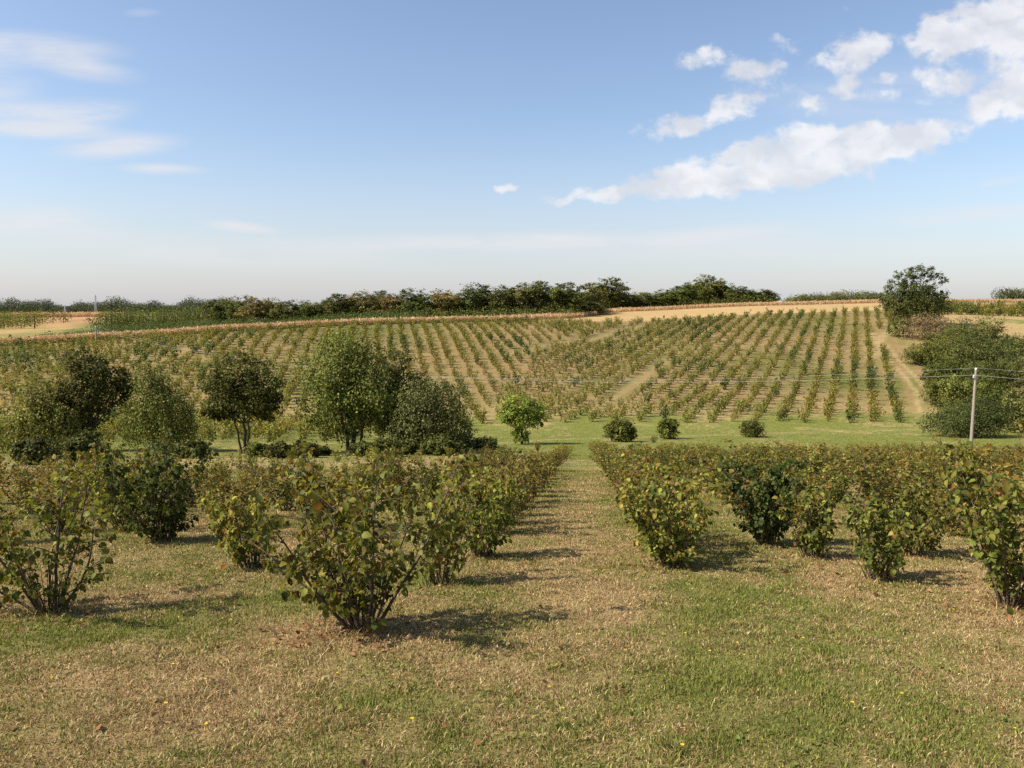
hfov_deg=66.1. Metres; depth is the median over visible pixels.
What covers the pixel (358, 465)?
hazel bush
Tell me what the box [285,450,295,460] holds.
hazel bush
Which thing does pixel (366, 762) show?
fallen leaves
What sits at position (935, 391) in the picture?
shrub
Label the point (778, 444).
hazel bush
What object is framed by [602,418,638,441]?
shrub
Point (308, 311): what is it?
wood tree
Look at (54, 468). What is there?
hazel bush
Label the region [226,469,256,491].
hazel bush
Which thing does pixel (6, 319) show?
thicket
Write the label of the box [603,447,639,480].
hazel bush
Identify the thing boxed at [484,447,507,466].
hazel bush
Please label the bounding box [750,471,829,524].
hazel bush
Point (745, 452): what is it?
hazel bush
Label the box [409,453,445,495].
hazel bush
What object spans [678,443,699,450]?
hazel bush
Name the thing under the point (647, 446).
hazel bush
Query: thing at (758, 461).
hazel bush
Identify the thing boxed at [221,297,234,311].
wood tree
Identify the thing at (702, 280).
wood tree
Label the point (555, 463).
hazel bush
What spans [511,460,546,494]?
hazel bush
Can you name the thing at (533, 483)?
hazel bush
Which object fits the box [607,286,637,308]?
wood tree
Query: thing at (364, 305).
wood tree
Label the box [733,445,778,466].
hazel bush
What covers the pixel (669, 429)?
shrub
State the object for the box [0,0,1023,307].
sky
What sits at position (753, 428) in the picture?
clipped shrub
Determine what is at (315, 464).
hazel bush
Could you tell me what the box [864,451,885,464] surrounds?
hazel bush
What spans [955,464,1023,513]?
hazel bush
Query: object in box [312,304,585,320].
undergrowth
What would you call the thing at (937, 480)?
hazel bush
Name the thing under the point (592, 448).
hazel bush
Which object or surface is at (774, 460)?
hazel bush
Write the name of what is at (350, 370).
willow tree
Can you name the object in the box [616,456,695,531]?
hazel bush
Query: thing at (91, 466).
hazel bush
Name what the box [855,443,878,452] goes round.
hazel bush
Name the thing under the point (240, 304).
wood tree
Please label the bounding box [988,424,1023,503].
hazel bush
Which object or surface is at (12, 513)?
hazel bush
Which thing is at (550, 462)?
hazel bush
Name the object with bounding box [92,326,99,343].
utility pole
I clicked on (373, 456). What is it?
hazel bush
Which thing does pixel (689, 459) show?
hazel bush
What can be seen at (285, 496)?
hazel bush
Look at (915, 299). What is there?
oak tree
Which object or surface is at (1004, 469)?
hazel bush
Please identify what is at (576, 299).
wood tree
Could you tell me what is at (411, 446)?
shrub
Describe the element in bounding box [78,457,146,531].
hazel bush
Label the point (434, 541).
hazel bush
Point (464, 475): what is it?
hazel bush
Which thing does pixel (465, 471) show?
hazel bush
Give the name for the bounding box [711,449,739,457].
hazel bush
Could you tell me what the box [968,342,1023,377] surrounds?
shrub
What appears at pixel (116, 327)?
thicket
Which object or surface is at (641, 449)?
hazel bush
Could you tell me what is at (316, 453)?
shrub
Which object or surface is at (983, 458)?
hazel bush
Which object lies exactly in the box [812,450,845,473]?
hazel bush
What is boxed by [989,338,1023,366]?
shrub
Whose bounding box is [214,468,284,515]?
hazel bush
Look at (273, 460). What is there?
hazel bush
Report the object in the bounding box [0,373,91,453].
birch tree
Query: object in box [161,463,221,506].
hazel bush
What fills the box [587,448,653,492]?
hazel bush
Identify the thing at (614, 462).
hazel bush
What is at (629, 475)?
hazel bush
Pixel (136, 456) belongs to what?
hazel bush
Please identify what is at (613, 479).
hazel bush
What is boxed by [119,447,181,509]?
hazel bush
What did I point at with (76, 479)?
hazel bush
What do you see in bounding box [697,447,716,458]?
hazel bush
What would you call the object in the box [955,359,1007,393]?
shrub
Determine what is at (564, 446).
hazel bush
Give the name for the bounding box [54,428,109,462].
shrub
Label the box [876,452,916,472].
hazel bush
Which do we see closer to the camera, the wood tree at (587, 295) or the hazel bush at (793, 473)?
the hazel bush at (793, 473)
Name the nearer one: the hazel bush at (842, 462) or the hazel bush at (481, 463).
the hazel bush at (842, 462)
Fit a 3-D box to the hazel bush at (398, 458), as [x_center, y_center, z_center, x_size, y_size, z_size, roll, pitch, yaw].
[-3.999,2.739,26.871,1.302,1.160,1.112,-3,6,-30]
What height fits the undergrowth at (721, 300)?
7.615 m
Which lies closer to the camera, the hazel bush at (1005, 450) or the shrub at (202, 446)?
the hazel bush at (1005, 450)
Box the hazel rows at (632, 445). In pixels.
[553,438,1021,457]
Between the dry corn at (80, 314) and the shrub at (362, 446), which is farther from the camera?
the dry corn at (80, 314)
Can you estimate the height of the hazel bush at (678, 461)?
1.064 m
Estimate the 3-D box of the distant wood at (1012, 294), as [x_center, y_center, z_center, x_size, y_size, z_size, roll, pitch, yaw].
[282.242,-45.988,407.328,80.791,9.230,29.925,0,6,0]
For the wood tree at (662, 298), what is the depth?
318.90 m
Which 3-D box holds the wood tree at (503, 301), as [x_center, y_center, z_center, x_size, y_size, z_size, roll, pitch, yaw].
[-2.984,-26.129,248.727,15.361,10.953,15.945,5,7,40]
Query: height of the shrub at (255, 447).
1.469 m
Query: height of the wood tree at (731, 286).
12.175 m
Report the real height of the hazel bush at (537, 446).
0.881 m
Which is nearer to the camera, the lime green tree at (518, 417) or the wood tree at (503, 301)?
the lime green tree at (518, 417)
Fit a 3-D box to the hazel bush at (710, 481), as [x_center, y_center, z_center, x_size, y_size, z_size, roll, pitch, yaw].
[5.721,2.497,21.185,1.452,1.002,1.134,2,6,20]
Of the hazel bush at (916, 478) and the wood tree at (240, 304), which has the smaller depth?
the hazel bush at (916, 478)
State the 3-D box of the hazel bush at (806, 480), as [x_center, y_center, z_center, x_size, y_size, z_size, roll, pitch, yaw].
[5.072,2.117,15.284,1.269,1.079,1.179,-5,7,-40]
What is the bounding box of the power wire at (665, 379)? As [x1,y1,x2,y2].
[103,328,965,379]
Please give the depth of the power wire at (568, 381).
75.97 m
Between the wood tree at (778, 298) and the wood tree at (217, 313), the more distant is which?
the wood tree at (778, 298)
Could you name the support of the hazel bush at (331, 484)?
on the ground at (914, 403)
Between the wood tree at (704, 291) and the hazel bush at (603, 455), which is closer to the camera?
the hazel bush at (603, 455)
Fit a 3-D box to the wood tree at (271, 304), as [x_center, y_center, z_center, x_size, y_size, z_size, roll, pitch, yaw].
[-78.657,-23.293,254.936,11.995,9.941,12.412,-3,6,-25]
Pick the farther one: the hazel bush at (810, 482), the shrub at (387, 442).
the shrub at (387, 442)
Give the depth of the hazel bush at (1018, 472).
19.06 m
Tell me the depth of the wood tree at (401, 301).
246.25 m
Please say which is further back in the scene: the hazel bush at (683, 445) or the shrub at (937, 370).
the shrub at (937, 370)
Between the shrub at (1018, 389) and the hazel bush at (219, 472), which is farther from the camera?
the shrub at (1018, 389)
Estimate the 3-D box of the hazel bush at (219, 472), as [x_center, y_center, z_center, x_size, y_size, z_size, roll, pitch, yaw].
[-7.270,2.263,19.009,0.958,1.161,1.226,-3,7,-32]
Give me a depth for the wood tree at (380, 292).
265.81 m
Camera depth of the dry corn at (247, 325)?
177.42 m
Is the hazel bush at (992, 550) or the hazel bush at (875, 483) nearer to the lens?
the hazel bush at (992, 550)
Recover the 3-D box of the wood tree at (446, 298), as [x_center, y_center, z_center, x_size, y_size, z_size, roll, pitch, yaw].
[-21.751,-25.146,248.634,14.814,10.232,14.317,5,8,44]
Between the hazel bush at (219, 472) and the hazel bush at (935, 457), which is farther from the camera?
the hazel bush at (935, 457)
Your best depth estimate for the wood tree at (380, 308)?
259.46 m
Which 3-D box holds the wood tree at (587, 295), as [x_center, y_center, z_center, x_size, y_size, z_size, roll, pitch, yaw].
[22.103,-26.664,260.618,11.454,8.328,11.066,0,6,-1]
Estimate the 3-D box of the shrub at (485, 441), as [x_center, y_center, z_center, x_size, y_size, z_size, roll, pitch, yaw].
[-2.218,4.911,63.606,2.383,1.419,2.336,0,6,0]
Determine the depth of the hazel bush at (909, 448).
45.08 m
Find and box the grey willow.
[382,366,477,452]
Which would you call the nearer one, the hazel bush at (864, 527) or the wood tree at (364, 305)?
the hazel bush at (864, 527)
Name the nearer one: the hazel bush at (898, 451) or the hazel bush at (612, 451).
the hazel bush at (612, 451)
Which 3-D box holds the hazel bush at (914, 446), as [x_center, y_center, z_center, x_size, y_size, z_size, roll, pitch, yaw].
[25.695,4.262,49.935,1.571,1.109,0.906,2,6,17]
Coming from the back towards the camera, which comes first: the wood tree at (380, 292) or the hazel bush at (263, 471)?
the wood tree at (380, 292)
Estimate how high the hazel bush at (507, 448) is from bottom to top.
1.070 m
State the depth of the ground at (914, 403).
9.17 m
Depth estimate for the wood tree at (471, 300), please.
248.19 m
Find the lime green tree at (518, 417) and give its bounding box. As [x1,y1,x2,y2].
[493,390,550,443]
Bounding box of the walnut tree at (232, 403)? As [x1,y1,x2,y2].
[196,344,289,452]
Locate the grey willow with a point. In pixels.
(405, 416)
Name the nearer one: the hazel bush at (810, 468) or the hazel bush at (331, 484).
the hazel bush at (331, 484)
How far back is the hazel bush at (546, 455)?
28.77 m
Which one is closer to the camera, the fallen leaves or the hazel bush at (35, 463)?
the fallen leaves
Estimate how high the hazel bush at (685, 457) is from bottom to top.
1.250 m
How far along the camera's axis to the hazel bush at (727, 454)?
19.82 m
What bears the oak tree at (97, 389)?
on the ground at (914, 403)
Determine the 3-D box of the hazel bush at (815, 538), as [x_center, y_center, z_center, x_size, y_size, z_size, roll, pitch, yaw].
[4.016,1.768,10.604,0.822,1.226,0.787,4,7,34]
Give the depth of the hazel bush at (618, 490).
13.96 m
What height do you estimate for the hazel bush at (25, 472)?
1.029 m
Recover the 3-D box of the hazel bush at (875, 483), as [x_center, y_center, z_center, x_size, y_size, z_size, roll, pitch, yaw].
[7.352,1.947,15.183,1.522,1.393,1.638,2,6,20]
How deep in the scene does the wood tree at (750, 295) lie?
337.26 m
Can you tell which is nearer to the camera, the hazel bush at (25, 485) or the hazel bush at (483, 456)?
the hazel bush at (25, 485)
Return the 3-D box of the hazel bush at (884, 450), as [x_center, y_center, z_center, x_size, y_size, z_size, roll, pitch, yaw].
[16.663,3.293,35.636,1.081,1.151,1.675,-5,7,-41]
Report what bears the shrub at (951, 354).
on the ground at (914, 403)
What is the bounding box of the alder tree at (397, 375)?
[372,347,428,438]
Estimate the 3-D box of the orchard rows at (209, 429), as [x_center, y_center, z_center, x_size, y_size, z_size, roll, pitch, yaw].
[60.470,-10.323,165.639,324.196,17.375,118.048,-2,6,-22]
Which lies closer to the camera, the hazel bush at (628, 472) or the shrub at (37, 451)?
the hazel bush at (628, 472)
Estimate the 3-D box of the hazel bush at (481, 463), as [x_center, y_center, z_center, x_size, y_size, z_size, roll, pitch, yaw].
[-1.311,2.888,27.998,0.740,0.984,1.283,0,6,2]
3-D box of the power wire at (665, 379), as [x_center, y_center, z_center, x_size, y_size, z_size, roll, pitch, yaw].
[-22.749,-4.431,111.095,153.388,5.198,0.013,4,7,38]
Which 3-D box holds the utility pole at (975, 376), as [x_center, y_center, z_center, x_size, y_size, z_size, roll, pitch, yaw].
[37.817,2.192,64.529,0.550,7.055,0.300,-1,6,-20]
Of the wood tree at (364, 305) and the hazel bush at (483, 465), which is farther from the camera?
the wood tree at (364, 305)
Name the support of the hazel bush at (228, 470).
on the ground at (914, 403)
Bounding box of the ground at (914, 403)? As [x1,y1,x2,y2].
[0,303,1023,767]
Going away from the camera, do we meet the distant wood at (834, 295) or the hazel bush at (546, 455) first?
the hazel bush at (546, 455)
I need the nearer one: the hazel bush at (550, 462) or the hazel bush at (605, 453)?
the hazel bush at (550, 462)
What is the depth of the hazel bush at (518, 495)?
15.68 m
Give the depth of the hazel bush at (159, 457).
25.64 m
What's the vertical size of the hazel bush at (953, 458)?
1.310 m
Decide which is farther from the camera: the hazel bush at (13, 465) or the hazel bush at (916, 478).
the hazel bush at (13, 465)
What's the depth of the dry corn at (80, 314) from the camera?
523.39 m
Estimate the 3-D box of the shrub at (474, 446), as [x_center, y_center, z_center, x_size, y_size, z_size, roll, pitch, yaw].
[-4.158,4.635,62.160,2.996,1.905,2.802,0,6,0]
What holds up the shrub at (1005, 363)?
on the ground at (914, 403)
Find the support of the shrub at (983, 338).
on the ground at (914, 403)
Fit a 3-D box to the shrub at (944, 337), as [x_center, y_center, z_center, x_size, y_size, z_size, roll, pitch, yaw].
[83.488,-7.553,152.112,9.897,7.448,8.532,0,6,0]
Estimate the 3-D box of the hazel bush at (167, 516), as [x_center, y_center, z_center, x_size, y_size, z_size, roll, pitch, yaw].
[-5.540,1.603,11.970,1.834,1.783,1.704,2,6,19]
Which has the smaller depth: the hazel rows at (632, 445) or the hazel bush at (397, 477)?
the hazel bush at (397, 477)
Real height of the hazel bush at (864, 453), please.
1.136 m
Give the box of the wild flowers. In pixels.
[13,522,1015,744]
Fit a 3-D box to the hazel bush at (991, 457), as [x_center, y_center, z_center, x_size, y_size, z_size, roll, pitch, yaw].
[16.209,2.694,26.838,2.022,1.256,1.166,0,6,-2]
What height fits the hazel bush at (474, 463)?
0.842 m
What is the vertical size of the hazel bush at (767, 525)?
1.419 m
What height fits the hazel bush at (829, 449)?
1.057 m
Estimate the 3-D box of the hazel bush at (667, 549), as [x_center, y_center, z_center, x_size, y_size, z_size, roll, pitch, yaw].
[1.863,1.660,9.907,1.230,1.370,1.509,0,6,0]
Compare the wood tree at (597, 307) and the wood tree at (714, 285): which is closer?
the wood tree at (597, 307)
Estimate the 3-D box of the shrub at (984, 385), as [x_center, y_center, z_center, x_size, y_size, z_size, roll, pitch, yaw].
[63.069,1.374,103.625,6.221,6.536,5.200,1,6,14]
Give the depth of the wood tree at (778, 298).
342.13 m
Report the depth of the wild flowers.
5.66 m
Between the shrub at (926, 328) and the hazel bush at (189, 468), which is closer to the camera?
the hazel bush at (189, 468)
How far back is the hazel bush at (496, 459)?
32.39 m
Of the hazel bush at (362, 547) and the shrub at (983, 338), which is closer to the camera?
the hazel bush at (362, 547)
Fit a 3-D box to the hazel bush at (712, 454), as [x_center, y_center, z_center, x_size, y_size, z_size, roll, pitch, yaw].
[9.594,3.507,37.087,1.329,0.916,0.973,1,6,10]
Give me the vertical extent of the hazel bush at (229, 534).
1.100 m
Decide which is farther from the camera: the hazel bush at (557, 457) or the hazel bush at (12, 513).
the hazel bush at (557, 457)
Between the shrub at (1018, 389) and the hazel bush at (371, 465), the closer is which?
the hazel bush at (371, 465)
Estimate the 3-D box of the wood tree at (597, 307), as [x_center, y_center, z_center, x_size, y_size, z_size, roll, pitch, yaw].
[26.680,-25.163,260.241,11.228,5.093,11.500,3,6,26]
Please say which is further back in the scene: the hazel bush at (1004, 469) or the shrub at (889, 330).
the shrub at (889, 330)
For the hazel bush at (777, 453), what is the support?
on the ground at (914, 403)
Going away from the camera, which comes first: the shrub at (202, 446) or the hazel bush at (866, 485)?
the hazel bush at (866, 485)
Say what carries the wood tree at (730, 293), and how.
on the ground at (914, 403)
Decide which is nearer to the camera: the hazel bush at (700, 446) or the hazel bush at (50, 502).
the hazel bush at (50, 502)
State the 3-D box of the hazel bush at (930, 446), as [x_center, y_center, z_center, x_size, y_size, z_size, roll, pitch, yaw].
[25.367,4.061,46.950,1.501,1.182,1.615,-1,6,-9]
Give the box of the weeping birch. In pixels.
[112,355,203,452]
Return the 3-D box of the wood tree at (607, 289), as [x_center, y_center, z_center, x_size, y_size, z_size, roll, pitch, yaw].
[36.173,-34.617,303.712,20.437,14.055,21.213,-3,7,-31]
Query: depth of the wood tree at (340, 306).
246.54 m
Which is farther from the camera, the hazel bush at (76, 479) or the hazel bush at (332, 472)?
the hazel bush at (332, 472)
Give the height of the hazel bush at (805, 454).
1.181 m
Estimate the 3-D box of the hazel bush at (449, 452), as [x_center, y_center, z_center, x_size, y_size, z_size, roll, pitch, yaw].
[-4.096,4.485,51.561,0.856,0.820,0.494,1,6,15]
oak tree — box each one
[46,345,144,443]
[878,263,955,324]
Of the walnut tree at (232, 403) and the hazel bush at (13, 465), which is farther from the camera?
the walnut tree at (232, 403)
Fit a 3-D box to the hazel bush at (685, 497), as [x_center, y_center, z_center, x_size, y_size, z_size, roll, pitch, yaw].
[2.465,1.772,11.353,1.911,1.318,2.226,1,6,12]
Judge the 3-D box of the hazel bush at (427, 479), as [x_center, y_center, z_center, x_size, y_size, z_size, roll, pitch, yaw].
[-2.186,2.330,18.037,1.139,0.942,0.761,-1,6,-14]
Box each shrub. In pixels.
[9,437,64,464]
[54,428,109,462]
[170,438,211,458]
[244,441,266,456]
[263,440,300,458]
[293,440,320,457]
[317,444,331,455]
[345,440,372,455]
[366,433,404,455]
[399,435,426,454]
[416,432,467,455]
[452,433,477,450]
[472,435,497,449]
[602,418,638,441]
[654,417,680,438]
[738,418,767,436]
[886,314,912,336]
[893,309,958,339]
[897,339,943,364]
[908,391,1021,438]
[918,355,967,388]
[919,370,964,405]
[920,328,965,357]
[929,373,977,413]
[930,336,990,373]
[936,311,986,347]
[949,325,1007,366]
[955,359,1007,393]
[962,313,1012,348]
[964,371,1013,402]
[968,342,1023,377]
[976,387,1023,417]
[978,357,1023,392]
[989,327,1023,355]
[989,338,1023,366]
[996,385,1023,432]
[1000,355,1023,393]
[1002,373,1023,409]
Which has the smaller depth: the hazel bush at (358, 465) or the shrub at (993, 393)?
the hazel bush at (358, 465)
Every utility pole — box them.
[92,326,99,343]
[969,368,977,445]
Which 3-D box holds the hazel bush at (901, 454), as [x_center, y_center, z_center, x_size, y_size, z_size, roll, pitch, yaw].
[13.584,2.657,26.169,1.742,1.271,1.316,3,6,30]
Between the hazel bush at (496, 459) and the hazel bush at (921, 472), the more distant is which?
the hazel bush at (496, 459)
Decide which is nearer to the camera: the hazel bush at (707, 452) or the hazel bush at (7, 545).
the hazel bush at (7, 545)
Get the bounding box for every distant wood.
[0,295,232,312]
[84,303,265,327]
[781,289,889,304]
[990,286,1023,302]
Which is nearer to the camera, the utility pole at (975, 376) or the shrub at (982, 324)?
the utility pole at (975, 376)
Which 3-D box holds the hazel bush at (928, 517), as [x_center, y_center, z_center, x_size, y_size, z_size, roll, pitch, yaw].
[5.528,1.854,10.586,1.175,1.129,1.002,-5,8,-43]
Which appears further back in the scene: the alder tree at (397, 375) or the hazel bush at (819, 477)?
the alder tree at (397, 375)
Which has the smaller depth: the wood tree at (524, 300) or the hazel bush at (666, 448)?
the hazel bush at (666, 448)
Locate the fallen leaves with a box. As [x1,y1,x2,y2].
[0,516,1023,766]
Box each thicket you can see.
[0,308,77,328]
[35,310,426,335]
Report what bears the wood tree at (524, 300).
on the ground at (914, 403)
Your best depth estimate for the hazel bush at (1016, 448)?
38.06 m
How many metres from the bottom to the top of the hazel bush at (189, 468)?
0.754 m
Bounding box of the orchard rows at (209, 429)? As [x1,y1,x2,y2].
[0,299,1023,442]
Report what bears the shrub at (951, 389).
on the ground at (914, 403)
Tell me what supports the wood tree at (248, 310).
on the ground at (914, 403)
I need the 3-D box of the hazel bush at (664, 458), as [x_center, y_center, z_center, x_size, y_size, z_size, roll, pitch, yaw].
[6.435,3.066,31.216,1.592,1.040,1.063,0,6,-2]
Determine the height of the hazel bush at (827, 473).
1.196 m
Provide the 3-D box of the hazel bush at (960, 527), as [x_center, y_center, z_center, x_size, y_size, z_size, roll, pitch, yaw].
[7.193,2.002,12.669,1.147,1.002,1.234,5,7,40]
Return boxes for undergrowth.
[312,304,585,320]
[603,295,777,307]
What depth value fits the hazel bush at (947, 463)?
23.41 m
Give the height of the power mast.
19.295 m
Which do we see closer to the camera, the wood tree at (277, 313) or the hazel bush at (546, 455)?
the hazel bush at (546, 455)
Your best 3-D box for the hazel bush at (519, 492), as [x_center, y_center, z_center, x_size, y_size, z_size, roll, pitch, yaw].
[-0.437,1.794,13.079,1.596,1.467,1.235,0,6,5]
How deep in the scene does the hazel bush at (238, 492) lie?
14.01 m
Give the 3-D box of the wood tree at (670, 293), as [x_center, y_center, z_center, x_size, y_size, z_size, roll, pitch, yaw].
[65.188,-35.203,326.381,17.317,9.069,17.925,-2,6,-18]
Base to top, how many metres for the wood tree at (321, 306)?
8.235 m
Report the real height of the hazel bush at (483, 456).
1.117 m
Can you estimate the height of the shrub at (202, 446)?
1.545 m
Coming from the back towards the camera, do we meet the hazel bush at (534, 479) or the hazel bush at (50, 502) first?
the hazel bush at (534, 479)
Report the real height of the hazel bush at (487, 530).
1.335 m
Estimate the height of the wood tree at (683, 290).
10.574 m
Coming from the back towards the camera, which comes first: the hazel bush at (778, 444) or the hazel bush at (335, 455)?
the hazel bush at (335, 455)
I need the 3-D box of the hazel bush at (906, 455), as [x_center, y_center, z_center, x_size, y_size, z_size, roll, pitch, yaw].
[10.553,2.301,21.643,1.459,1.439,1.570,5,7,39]
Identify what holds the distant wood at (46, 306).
on the ground at (914, 403)
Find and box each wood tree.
[200,298,233,322]
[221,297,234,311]
[222,294,256,321]
[231,297,269,322]
[258,297,284,319]
[267,301,296,320]
[280,299,305,318]
[298,300,324,319]
[311,299,334,316]
[319,293,358,317]
[346,289,380,314]
[361,294,386,314]
[372,290,392,308]
[373,293,404,315]
[388,296,413,312]
[392,287,436,315]
[423,288,463,316]
[451,282,495,315]
[477,284,528,314]
[506,281,552,312]
[527,281,554,312]
[537,287,569,313]
[543,281,587,312]
[573,292,594,311]
[579,282,608,309]
[583,300,608,312]
[584,277,629,309]
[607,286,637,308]
[625,293,646,307]
[631,292,661,306]
[639,291,675,305]
[654,288,689,305]
[666,284,705,304]
[682,282,711,303]
[690,274,720,304]
[697,278,727,303]
[709,280,738,302]
[715,285,754,303]
[729,291,760,302]
[743,288,776,305]
[763,291,780,301]
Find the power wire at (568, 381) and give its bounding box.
[95,329,964,381]
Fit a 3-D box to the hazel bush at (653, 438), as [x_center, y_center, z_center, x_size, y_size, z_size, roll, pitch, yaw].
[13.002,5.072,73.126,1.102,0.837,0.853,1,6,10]
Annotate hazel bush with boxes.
[0,451,117,613]
[0,455,26,487]
[0,460,59,512]
[0,487,47,527]
[6,473,95,532]
[10,457,51,496]
[32,455,64,483]
[41,468,90,502]
[43,452,88,491]
[63,444,118,478]
[77,448,161,519]
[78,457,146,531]
[87,427,218,541]
[118,446,161,483]
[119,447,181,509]
[132,448,187,476]
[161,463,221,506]
[181,466,212,486]
[185,454,233,500]
[189,461,267,525]
[194,490,286,568]
[214,460,233,480]
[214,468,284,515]
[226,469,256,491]
[227,447,271,476]
[244,442,477,633]
[248,456,309,510]
[251,464,281,490]
[267,453,304,486]
[276,447,379,537]
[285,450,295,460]
[305,457,321,477]
[325,465,398,524]
[328,462,360,489]
[332,450,343,461]
[351,460,384,481]
[355,455,387,481]
[356,445,427,510]
[367,446,398,482]
[380,447,412,466]
[386,467,479,584]
[394,465,438,501]
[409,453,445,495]
[433,467,443,491]
[437,453,473,484]
[438,466,519,557]
[439,448,534,533]
[444,447,455,457]
[447,459,473,481]
[462,462,548,522]
[464,454,483,476]
[466,456,479,478]
[474,451,538,503]
[475,445,494,468]
[475,459,488,473]
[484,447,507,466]
[485,452,508,469]
[496,444,520,464]
[500,447,555,502]
[509,450,558,485]
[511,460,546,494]
[511,469,530,514]
[532,447,564,469]
[532,452,569,479]
[533,441,540,450]
[534,450,554,464]
[560,445,571,459]
[585,447,622,465]
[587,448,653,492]
[589,442,609,457]
[590,441,620,465]
[596,442,617,454]
[596,447,628,468]
[598,447,643,465]
[598,453,653,485]
[600,449,664,504]
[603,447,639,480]
[607,467,655,489]
[608,450,661,488]
[612,472,663,523]
[614,463,717,567]
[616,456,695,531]
[616,464,670,506]
[620,453,748,546]
[636,445,662,458]
[645,441,681,464]
[646,435,657,442]
[651,446,687,465]
[656,443,704,478]
[658,448,688,472]
[666,451,705,476]
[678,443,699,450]
[681,462,698,479]
[683,465,714,488]
[686,455,733,484]
[690,438,786,509]
[690,444,720,452]
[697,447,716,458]
[698,458,750,491]
[702,449,755,493]
[703,448,728,458]
[710,454,779,503]
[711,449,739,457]
[720,457,808,546]
[729,444,763,466]
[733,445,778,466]
[741,465,814,503]
[744,443,807,475]
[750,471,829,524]
[752,449,789,478]
[754,442,773,450]
[760,456,807,480]
[772,440,810,460]
[776,467,846,559]
[785,456,859,501]
[790,442,826,473]
[796,443,849,492]
[809,468,834,495]
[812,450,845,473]
[814,442,902,506]
[823,445,849,465]
[832,455,863,480]
[840,493,915,581]
[848,446,890,465]
[852,446,942,517]
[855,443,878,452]
[859,446,895,460]
[863,441,925,488]
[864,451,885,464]
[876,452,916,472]
[878,479,965,556]
[886,468,964,523]
[889,446,914,461]
[892,444,949,474]
[893,444,929,452]
[905,442,929,453]
[906,448,951,481]
[909,453,952,488]
[920,477,1003,536]
[922,442,945,449]
[925,443,962,463]
[926,432,1020,504]
[927,463,974,499]
[932,438,1023,614]
[939,460,961,467]
[954,444,1012,470]
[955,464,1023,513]
[972,450,995,469]
[976,460,1023,487]
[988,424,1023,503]
[991,445,1013,457]
[1008,445,1023,459]
[1014,466,1023,480]
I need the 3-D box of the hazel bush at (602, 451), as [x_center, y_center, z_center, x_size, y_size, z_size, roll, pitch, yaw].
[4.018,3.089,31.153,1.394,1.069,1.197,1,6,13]
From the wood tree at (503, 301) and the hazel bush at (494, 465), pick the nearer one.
the hazel bush at (494, 465)
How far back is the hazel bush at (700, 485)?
22.78 m
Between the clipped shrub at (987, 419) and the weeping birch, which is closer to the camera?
the weeping birch
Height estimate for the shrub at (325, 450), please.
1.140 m
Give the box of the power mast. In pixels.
[94,295,96,311]
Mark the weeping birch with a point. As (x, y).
(157, 416)
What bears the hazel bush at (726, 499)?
on the ground at (914, 403)
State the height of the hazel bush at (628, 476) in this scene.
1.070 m
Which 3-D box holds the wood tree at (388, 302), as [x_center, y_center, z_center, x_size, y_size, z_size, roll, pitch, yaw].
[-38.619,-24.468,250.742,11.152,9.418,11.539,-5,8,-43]
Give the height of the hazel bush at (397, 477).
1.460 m
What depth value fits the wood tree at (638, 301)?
311.81 m
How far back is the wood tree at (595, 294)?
265.13 m
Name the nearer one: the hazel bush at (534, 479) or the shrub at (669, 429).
the hazel bush at (534, 479)
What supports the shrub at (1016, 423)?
on the ground at (914, 403)
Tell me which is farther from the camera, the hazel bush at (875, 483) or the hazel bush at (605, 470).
the hazel bush at (605, 470)
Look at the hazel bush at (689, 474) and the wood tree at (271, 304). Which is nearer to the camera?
the hazel bush at (689, 474)
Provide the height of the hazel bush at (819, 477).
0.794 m
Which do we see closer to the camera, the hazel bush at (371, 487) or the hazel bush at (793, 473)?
the hazel bush at (371, 487)
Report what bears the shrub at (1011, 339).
on the ground at (914, 403)
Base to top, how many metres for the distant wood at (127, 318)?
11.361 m
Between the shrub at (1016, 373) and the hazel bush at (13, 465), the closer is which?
the hazel bush at (13, 465)
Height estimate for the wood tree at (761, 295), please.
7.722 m
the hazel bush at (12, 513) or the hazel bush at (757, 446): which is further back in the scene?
the hazel bush at (757, 446)
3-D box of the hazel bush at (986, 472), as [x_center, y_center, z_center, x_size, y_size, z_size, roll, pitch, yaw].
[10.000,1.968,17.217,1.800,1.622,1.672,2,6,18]
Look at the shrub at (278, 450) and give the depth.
50.89 m
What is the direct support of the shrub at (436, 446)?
on the ground at (914, 403)
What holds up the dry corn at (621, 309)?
on the ground at (914, 403)
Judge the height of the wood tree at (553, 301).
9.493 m
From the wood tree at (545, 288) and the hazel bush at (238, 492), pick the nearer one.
the hazel bush at (238, 492)
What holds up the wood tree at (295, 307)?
on the ground at (914, 403)
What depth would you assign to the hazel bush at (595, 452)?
35.60 m
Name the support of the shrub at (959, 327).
on the ground at (914, 403)
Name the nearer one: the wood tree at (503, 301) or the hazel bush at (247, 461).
the hazel bush at (247, 461)
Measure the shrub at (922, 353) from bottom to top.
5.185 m
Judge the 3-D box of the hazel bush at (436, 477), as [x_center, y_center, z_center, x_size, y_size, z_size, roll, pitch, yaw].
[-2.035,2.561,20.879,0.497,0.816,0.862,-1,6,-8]
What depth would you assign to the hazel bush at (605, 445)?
41.11 m
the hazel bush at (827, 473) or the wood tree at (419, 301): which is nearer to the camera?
the hazel bush at (827, 473)
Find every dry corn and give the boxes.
[0,313,532,345]
[11,311,104,316]
[515,298,1023,319]
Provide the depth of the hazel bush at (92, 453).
22.11 m
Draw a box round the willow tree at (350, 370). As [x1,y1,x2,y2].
[289,322,405,451]
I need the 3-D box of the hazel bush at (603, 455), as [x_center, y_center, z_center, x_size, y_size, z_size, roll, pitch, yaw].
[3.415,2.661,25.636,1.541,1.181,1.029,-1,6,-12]

